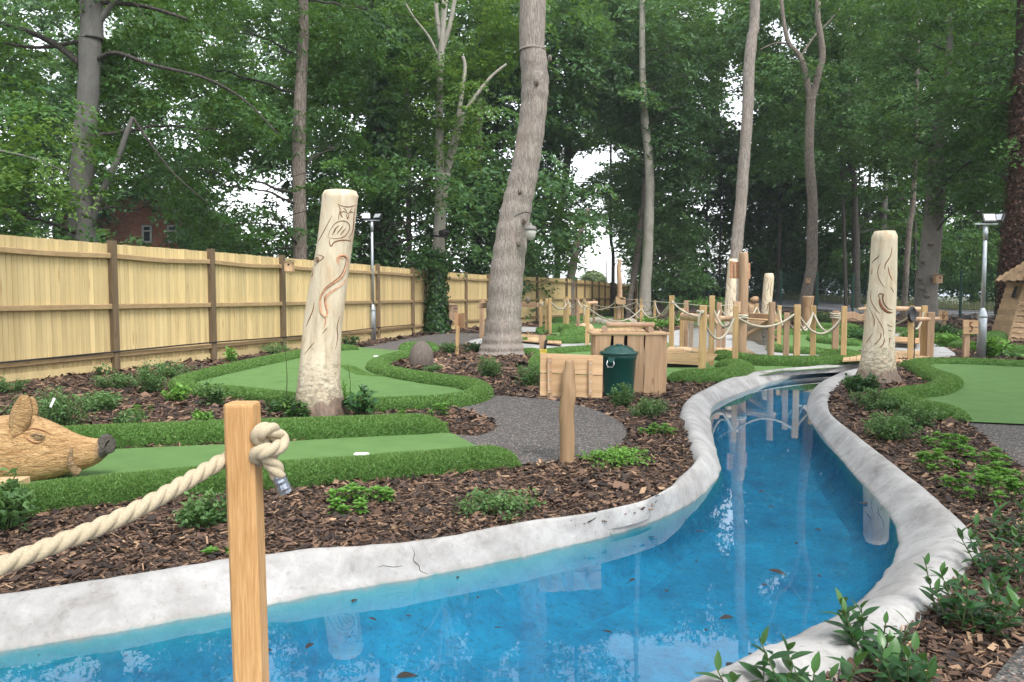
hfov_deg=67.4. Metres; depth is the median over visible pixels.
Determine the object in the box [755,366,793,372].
turf apron
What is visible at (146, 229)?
window
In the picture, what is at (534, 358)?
turf kerb
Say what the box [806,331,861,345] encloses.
turf kerb
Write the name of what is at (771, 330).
rope post
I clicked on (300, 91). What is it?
tree
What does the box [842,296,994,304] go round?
ground
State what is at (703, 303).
shrub
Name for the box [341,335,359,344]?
shrub
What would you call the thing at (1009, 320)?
shingled hut
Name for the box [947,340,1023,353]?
turf kerb
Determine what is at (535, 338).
timber bridge
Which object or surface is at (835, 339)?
rope post
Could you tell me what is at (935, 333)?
turf kerb
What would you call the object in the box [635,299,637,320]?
rope post
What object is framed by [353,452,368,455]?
tee plate
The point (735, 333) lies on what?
rope post
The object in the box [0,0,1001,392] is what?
sky
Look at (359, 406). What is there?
shrub
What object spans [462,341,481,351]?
shrub
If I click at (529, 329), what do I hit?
concrete apron
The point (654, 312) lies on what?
rope post
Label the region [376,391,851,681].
stream bed
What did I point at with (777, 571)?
fallen leaf
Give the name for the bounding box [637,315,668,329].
shrub
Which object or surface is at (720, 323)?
rope
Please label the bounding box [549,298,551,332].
rope post
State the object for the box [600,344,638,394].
dustbin
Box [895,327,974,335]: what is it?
turf kerb
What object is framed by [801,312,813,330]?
rope
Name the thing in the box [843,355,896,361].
timber bridge
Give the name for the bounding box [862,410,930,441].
shrub
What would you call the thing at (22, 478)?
timber block
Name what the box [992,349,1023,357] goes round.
shrub
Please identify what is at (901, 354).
boardwalk
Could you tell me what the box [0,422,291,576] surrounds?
rope
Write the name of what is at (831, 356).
turf kerb
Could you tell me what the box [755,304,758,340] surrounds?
rope post
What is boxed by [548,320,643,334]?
putting green
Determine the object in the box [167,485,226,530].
shrub
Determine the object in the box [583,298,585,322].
rope post
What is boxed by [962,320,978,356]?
number sign
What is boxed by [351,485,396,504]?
leafy plant
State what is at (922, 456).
leafy plant
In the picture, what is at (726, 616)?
fallen leaf
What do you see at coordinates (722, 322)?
turf kerb
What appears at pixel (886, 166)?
tree
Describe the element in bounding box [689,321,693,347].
rope post
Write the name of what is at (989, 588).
evergreen shrub
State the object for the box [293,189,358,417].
totem pole
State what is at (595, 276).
tree
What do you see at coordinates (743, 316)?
rope coil
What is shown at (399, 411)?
leafy plant
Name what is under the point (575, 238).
tree
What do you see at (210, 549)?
leafy plant
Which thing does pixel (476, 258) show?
tree
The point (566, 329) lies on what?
turf kerb
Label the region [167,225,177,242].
window
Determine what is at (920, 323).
rope
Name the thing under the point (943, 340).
shrub
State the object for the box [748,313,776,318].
rail
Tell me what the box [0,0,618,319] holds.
woodland backdrop
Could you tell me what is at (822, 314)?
shrub
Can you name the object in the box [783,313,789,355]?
rope post
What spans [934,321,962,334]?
shrub
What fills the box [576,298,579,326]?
rope post
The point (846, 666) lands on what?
evergreen shrub
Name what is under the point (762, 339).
wire netting
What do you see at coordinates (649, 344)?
plank crate
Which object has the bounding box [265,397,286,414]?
shrub
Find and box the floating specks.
[38,457,845,680]
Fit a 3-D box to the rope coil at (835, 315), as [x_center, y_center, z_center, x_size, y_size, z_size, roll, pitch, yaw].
[7.117,-0.562,16.896,0.233,0.162,0.233,0,3,0]
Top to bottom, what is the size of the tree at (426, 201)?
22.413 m
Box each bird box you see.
[282,259,293,270]
[805,277,810,282]
[933,274,942,282]
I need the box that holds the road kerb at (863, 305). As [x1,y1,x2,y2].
[651,296,993,318]
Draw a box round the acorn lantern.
[514,212,536,239]
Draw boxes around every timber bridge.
[521,334,560,344]
[593,327,643,330]
[667,347,754,366]
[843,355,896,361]
[895,336,918,343]
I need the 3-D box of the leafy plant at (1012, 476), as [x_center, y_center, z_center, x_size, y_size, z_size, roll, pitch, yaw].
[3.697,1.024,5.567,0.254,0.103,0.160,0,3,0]
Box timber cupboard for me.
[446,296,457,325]
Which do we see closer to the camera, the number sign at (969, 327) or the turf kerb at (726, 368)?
the turf kerb at (726, 368)
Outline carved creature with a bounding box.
[748,296,758,312]
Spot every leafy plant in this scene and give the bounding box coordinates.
[125,404,153,412]
[201,545,228,554]
[325,482,391,516]
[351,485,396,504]
[380,406,420,413]
[427,402,448,415]
[637,422,677,435]
[913,448,964,471]
[919,431,969,453]
[937,467,1023,504]
[962,445,1011,464]
[975,461,1023,482]
[1004,475,1023,482]
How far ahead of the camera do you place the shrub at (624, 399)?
9.63 m
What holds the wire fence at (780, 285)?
on the mulch ground at (693, 308)
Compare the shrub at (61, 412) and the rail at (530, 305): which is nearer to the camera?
the shrub at (61, 412)
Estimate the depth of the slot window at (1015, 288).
23.84 m
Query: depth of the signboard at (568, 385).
6.42 m
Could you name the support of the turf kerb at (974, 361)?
on the putting green at (990, 393)
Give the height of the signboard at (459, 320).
1.106 m
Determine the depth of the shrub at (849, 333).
25.13 m
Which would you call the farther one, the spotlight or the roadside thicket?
the roadside thicket
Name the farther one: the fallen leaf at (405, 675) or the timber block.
the timber block
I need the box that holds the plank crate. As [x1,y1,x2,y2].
[587,322,669,394]
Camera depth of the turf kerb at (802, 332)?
27.22 m
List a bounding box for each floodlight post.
[362,213,382,340]
[973,213,1004,357]
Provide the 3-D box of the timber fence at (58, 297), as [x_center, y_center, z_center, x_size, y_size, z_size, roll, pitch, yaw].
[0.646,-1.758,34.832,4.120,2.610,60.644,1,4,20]
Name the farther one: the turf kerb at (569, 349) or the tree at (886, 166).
the tree at (886, 166)
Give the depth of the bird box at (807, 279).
38.79 m
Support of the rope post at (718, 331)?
on the mulch ground at (693, 308)
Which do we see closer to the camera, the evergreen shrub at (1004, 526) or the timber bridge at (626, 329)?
the evergreen shrub at (1004, 526)
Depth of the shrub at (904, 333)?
22.52 m
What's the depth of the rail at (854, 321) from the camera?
32.80 m
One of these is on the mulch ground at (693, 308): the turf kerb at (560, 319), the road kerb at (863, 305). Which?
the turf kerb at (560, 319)
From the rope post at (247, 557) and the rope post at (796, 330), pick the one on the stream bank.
the rope post at (247, 557)
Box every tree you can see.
[0,0,286,243]
[0,115,110,237]
[136,0,445,259]
[275,0,497,283]
[338,0,466,267]
[376,0,554,333]
[410,0,592,356]
[413,0,570,274]
[462,89,545,229]
[501,37,595,277]
[515,0,689,277]
[549,0,760,317]
[551,208,599,315]
[579,269,607,282]
[591,134,637,313]
[625,165,644,317]
[699,0,902,314]
[730,0,759,300]
[791,18,924,307]
[809,0,1016,323]
[811,33,967,230]
[829,12,933,315]
[884,0,1023,325]
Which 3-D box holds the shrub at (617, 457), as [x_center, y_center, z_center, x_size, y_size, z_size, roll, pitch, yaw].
[0.903,0.964,6.409,0.669,0.237,0.623,-2,4,-29]
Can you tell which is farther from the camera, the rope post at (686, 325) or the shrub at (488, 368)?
the rope post at (686, 325)
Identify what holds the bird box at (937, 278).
attached to the tree at (934, 200)
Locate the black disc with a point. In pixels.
(911, 314)
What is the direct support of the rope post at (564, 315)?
on the mulch ground at (693, 308)
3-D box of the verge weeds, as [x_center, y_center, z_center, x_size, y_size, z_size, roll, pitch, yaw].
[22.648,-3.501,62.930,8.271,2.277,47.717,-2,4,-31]
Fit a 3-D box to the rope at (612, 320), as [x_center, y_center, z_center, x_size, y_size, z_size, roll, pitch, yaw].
[3.696,-0.950,26.382,0.048,0.596,10.525,1,4,18]
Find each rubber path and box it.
[365,333,480,349]
[457,395,626,463]
[968,423,1023,681]
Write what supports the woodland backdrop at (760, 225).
on the ground at (948, 297)
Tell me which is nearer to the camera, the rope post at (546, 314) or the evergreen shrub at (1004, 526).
the evergreen shrub at (1004, 526)
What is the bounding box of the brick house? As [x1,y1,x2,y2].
[46,193,237,248]
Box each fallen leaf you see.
[396,672,418,677]
[719,614,732,618]
[769,568,786,575]
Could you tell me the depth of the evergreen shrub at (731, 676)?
2.64 m
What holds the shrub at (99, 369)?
on the mulch ground at (693, 308)
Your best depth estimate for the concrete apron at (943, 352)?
19.51 m
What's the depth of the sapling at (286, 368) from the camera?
9.19 m
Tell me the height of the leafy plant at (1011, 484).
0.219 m
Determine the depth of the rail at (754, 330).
16.41 m
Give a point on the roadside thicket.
(973, 247)
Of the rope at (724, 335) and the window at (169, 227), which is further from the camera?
the window at (169, 227)
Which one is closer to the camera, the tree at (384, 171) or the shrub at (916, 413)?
the shrub at (916, 413)
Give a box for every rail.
[477,302,486,307]
[522,303,538,306]
[588,301,597,304]
[680,313,720,323]
[720,316,732,321]
[747,318,777,321]
[747,321,767,336]
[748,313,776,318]
[847,312,864,320]
[896,306,920,311]
[915,317,939,320]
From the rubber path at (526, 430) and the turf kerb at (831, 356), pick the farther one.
the turf kerb at (831, 356)
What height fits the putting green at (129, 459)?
0.001 m
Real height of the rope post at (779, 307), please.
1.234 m
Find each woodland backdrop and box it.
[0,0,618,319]
[569,0,1016,306]
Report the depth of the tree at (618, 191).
47.53 m
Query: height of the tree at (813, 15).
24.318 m
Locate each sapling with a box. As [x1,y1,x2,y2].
[268,341,298,397]
[341,365,363,392]
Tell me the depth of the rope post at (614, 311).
37.98 m
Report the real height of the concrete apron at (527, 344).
0.001 m
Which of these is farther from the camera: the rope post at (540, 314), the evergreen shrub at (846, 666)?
the rope post at (540, 314)
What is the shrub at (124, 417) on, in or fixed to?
on the mulch ground at (693, 308)
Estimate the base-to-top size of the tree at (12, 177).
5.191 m
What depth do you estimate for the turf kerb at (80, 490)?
5.60 m
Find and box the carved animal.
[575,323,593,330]
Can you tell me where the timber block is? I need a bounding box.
[0,476,29,484]
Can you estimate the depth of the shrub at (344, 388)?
9.08 m
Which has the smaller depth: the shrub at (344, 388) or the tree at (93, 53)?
the shrub at (344, 388)
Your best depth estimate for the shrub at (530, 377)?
11.73 m
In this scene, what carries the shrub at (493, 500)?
on the mulch ground at (693, 308)
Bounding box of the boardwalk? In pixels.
[895,351,929,362]
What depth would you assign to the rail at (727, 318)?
16.39 m
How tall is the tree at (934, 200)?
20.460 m
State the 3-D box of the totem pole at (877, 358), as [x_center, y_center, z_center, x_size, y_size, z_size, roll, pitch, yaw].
[5.877,-0.518,12.365,0.883,2.490,0.901,0,3,0]
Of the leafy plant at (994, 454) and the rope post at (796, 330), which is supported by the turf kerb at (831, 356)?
the rope post at (796, 330)
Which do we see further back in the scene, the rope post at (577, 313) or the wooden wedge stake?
the rope post at (577, 313)
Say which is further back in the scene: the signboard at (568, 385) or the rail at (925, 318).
the rail at (925, 318)
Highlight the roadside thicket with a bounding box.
[615,210,1001,304]
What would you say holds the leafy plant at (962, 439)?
on the mulch ground at (693, 308)
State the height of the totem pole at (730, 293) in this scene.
2.729 m
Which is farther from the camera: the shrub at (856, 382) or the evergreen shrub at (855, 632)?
the shrub at (856, 382)
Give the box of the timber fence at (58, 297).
[0,235,637,381]
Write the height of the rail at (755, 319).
0.054 m
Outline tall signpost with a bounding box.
[730,252,749,352]
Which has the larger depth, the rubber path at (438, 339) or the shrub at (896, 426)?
the rubber path at (438, 339)
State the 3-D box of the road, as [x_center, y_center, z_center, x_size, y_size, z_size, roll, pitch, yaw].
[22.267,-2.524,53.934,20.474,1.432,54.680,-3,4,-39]
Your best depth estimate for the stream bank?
4.03 m
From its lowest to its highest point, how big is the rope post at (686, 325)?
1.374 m
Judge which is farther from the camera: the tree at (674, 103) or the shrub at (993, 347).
the tree at (674, 103)
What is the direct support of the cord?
attached to the rope post at (702, 339)
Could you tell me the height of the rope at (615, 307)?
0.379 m
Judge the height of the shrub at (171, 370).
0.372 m
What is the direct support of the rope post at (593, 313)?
on the mulch ground at (693, 308)
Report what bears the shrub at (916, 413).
on the mulch ground at (693, 308)
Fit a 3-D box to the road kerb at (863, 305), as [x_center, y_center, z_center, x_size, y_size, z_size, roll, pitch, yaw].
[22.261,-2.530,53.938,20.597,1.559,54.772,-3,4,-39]
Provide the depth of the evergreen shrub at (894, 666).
2.68 m
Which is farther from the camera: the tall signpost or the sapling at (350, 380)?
the tall signpost
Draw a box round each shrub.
[0,374,30,393]
[0,381,103,425]
[0,467,43,532]
[78,389,127,411]
[89,371,138,388]
[93,363,116,374]
[110,408,147,422]
[131,358,175,393]
[151,359,202,378]
[159,382,191,401]
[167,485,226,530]
[191,408,213,420]
[196,379,229,404]
[222,345,237,362]
[261,342,290,353]
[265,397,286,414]
[272,396,311,417]
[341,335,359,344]
[341,380,351,408]
[342,384,378,415]
[420,363,442,371]
[436,342,459,353]
[450,486,546,522]
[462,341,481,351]
[474,355,502,377]
[511,362,539,385]
[575,444,654,468]
[596,310,613,316]
[606,382,637,406]
[626,396,672,418]
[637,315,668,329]
[657,295,696,309]
[664,312,679,325]
[689,297,724,311]
[695,650,808,681]
[749,626,881,681]
[816,310,840,322]
[818,587,922,663]
[839,371,885,392]
[847,323,863,340]
[847,329,862,337]
[848,386,902,411]
[861,629,946,681]
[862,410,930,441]
[887,400,947,428]
[896,330,917,337]
[914,553,1005,632]
[929,561,1023,639]
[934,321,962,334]
[934,330,962,346]
[952,513,1023,581]
[970,336,1016,358]
[982,498,1023,542]
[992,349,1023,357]
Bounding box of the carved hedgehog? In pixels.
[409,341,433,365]
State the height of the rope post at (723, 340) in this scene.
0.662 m
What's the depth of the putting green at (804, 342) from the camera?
22.06 m
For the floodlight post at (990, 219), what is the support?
on the mulch ground at (693, 308)
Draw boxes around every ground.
[1,298,1023,681]
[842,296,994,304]
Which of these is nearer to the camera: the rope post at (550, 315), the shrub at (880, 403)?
the shrub at (880, 403)
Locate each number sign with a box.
[939,310,947,326]
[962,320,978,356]
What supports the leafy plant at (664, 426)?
on the mulch ground at (693, 308)
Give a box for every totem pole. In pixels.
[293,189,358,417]
[724,259,737,334]
[761,273,773,313]
[801,296,813,327]
[855,230,901,382]
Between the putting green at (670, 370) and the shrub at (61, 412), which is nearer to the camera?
the shrub at (61, 412)
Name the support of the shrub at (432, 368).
on the mulch ground at (693, 308)
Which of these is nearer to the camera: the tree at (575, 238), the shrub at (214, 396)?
the shrub at (214, 396)
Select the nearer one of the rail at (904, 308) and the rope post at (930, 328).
the rope post at (930, 328)
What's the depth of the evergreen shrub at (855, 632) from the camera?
2.95 m
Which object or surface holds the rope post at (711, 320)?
on the mulch ground at (693, 308)
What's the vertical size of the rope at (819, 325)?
0.452 m
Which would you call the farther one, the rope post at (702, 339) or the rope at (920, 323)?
the rope at (920, 323)
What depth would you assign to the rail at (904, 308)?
19.43 m
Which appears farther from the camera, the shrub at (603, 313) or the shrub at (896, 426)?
the shrub at (603, 313)
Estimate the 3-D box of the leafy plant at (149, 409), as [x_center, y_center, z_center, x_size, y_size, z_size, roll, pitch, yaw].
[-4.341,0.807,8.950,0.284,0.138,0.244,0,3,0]
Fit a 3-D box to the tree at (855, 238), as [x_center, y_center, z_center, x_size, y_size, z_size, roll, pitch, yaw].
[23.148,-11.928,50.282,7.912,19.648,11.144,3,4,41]
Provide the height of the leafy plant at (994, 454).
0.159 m
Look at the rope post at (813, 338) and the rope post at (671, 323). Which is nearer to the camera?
the rope post at (813, 338)
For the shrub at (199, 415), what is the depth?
8.29 m
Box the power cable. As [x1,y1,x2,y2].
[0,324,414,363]
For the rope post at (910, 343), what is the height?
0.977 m
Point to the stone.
(603, 321)
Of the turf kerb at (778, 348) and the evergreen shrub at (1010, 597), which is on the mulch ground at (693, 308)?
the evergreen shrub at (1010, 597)
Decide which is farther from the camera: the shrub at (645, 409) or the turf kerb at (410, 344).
the turf kerb at (410, 344)
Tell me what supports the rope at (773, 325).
hanging from the rope post at (796, 330)
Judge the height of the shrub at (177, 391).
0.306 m
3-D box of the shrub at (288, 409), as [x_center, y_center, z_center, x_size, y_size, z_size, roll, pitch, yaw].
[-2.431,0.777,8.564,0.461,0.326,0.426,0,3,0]
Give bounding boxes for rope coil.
[739,314,748,318]
[830,312,840,318]
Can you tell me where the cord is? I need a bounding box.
[629,299,708,305]
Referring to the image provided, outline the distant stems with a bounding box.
[676,122,986,307]
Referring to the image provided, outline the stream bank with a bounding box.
[0,363,980,681]
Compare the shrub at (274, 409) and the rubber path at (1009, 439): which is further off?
the shrub at (274, 409)
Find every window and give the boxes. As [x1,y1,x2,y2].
[141,225,151,242]
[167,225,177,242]
[1011,286,1017,297]
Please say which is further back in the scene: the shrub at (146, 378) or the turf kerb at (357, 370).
the turf kerb at (357, 370)
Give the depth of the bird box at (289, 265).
18.73 m
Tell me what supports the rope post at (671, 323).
on the mulch ground at (693, 308)
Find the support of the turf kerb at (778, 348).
on the concrete apron at (696, 333)
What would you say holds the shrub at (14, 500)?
on the mulch ground at (693, 308)
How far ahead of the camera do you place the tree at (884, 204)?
51.53 m
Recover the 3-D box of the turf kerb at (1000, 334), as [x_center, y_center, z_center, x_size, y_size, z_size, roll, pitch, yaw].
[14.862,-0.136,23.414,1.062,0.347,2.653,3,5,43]
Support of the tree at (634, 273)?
on the mulch ground at (693, 308)
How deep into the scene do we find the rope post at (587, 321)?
21.35 m
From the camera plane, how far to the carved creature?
32.75 m
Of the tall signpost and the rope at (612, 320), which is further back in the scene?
the rope at (612, 320)
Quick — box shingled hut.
[992,262,1023,340]
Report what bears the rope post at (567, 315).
on the mulch ground at (693, 308)
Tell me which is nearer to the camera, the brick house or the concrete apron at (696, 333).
the concrete apron at (696, 333)
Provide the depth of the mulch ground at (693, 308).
5.39 m
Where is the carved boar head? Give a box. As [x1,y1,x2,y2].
[0,395,115,480]
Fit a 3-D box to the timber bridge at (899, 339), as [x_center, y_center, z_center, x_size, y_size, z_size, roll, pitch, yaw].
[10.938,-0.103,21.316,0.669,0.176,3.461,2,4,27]
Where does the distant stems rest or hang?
on the mulch ground at (693, 308)
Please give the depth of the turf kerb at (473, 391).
11.24 m
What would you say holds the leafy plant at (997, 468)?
on the mulch ground at (693, 308)
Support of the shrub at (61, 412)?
on the mulch ground at (693, 308)
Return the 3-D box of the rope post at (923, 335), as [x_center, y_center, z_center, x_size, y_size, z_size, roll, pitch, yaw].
[9.251,-0.156,17.254,0.124,1.281,0.117,1,3,13]
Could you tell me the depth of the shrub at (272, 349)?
18.20 m
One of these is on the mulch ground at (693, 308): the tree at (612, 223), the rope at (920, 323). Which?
the tree at (612, 223)
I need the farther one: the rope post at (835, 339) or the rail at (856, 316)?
the rail at (856, 316)
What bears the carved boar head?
on the putting green at (129, 459)
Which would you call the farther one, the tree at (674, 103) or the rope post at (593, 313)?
the tree at (674, 103)
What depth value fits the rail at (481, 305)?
18.07 m
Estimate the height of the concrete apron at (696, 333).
0.043 m
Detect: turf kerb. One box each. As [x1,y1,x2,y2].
[0,444,522,515]
[61,413,448,448]
[167,344,493,412]
[341,365,383,376]
[398,341,438,350]
[524,345,590,354]
[528,349,587,374]
[535,323,589,334]
[546,334,590,343]
[552,315,631,321]
[656,321,781,326]
[667,358,754,383]
[714,348,860,366]
[765,344,826,354]
[775,328,863,335]
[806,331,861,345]
[816,322,858,328]
[880,360,973,422]
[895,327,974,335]
[899,332,960,339]
[909,357,1023,366]
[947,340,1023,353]
[987,330,1007,342]
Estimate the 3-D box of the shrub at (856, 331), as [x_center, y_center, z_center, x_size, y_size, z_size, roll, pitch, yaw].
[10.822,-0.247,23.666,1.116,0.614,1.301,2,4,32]
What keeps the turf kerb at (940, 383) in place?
on the mulch ground at (693, 308)
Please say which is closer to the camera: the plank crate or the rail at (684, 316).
the plank crate
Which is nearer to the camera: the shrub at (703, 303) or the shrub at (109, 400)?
the shrub at (109, 400)
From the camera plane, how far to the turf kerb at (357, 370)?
13.87 m
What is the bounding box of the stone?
[600,319,610,323]
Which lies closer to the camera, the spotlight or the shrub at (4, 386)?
the shrub at (4, 386)
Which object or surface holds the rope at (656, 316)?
hanging from the rope post at (671, 323)
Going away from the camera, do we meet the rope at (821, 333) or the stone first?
the rope at (821, 333)
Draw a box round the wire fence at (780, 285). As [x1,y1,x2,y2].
[672,270,999,318]
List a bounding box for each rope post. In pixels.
[223,401,268,681]
[479,300,483,337]
[539,300,542,326]
[545,298,547,330]
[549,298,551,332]
[563,297,565,323]
[566,297,568,323]
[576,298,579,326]
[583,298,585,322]
[585,302,589,344]
[593,299,594,323]
[614,300,615,320]
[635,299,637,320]
[640,305,642,327]
[653,300,655,318]
[669,295,673,346]
[679,308,683,346]
[684,300,688,346]
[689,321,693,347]
[698,305,706,368]
[708,296,714,365]
[716,302,721,347]
[721,329,725,347]
[732,305,738,358]
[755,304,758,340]
[767,302,775,354]
[777,305,781,343]
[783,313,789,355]
[793,305,800,355]
[810,306,815,355]
[831,311,838,348]
[840,306,846,355]
[907,321,912,359]
[918,312,920,342]
[920,306,927,355]
[925,312,934,356]
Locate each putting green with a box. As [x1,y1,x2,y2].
[30,433,475,483]
[196,347,460,396]
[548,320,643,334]
[562,342,850,376]
[774,334,861,350]
[924,364,1023,423]
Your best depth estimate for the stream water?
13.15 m
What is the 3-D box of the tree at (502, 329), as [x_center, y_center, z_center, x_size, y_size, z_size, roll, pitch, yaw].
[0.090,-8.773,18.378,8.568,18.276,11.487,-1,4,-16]
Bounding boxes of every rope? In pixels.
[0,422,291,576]
[590,309,640,321]
[596,302,635,307]
[641,304,668,318]
[655,303,668,315]
[671,301,697,317]
[707,318,734,339]
[714,311,732,327]
[738,313,794,327]
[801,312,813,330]
[801,317,840,334]
[814,314,840,331]
[913,312,924,329]
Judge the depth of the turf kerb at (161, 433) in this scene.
7.33 m
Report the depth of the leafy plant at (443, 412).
8.86 m
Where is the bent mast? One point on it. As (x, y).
(619, 301)
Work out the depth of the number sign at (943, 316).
27.80 m
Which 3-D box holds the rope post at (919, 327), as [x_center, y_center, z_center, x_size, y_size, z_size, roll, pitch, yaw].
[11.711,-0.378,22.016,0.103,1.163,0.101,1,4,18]
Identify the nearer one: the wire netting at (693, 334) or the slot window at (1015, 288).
the wire netting at (693, 334)
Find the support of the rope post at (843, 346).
on the mulch ground at (693, 308)
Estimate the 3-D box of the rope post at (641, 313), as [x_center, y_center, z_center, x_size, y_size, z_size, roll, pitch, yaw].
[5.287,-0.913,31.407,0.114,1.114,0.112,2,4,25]
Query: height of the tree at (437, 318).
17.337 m
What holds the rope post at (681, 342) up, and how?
on the mulch ground at (693, 308)
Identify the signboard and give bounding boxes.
[454,313,464,354]
[540,353,602,464]
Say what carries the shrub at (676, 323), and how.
on the mulch ground at (693, 308)
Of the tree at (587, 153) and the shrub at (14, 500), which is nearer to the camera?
the shrub at (14, 500)
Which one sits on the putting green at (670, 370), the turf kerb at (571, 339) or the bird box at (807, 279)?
the turf kerb at (571, 339)
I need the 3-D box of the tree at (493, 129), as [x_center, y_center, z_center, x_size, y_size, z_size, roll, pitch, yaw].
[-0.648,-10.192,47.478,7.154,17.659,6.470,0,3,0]
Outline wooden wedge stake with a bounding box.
[539,335,547,352]
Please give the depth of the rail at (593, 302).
24.71 m
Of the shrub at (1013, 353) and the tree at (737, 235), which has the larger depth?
the tree at (737, 235)
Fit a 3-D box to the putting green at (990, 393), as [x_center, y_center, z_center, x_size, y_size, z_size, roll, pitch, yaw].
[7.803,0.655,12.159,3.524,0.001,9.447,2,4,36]
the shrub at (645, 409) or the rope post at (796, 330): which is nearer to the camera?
the shrub at (645, 409)
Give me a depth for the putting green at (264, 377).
12.58 m
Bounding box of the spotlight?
[430,229,448,238]
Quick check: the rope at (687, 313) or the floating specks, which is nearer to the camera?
the floating specks
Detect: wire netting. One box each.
[688,322,708,350]
[746,321,767,354]
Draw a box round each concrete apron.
[468,337,590,347]
[522,327,536,331]
[667,328,809,355]
[895,334,955,357]
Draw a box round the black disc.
[907,306,916,357]
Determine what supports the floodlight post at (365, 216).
on the mulch ground at (693, 308)
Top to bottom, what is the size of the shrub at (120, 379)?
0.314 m
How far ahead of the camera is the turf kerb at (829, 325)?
30.66 m
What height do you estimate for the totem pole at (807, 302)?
1.285 m
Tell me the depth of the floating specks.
3.51 m
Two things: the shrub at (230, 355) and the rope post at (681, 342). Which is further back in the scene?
the rope post at (681, 342)
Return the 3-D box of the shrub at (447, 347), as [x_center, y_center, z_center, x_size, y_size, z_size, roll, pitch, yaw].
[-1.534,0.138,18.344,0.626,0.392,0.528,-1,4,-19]
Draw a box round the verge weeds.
[651,290,994,310]
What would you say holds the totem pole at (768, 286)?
on the mulch ground at (693, 308)
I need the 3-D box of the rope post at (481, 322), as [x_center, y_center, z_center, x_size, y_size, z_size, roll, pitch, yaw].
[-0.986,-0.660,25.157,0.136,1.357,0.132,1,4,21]
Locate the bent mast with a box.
[615,259,625,320]
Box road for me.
[661,297,993,316]
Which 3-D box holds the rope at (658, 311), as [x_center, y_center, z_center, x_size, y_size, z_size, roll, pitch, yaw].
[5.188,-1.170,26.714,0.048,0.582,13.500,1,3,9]
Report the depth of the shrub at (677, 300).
45.30 m
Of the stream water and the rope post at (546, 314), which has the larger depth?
the rope post at (546, 314)
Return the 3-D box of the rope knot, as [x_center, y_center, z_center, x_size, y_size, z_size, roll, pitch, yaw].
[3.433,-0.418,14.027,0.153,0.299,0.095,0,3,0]
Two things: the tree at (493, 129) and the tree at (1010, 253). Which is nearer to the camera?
the tree at (1010, 253)
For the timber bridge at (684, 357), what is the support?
on the putting green at (670, 370)

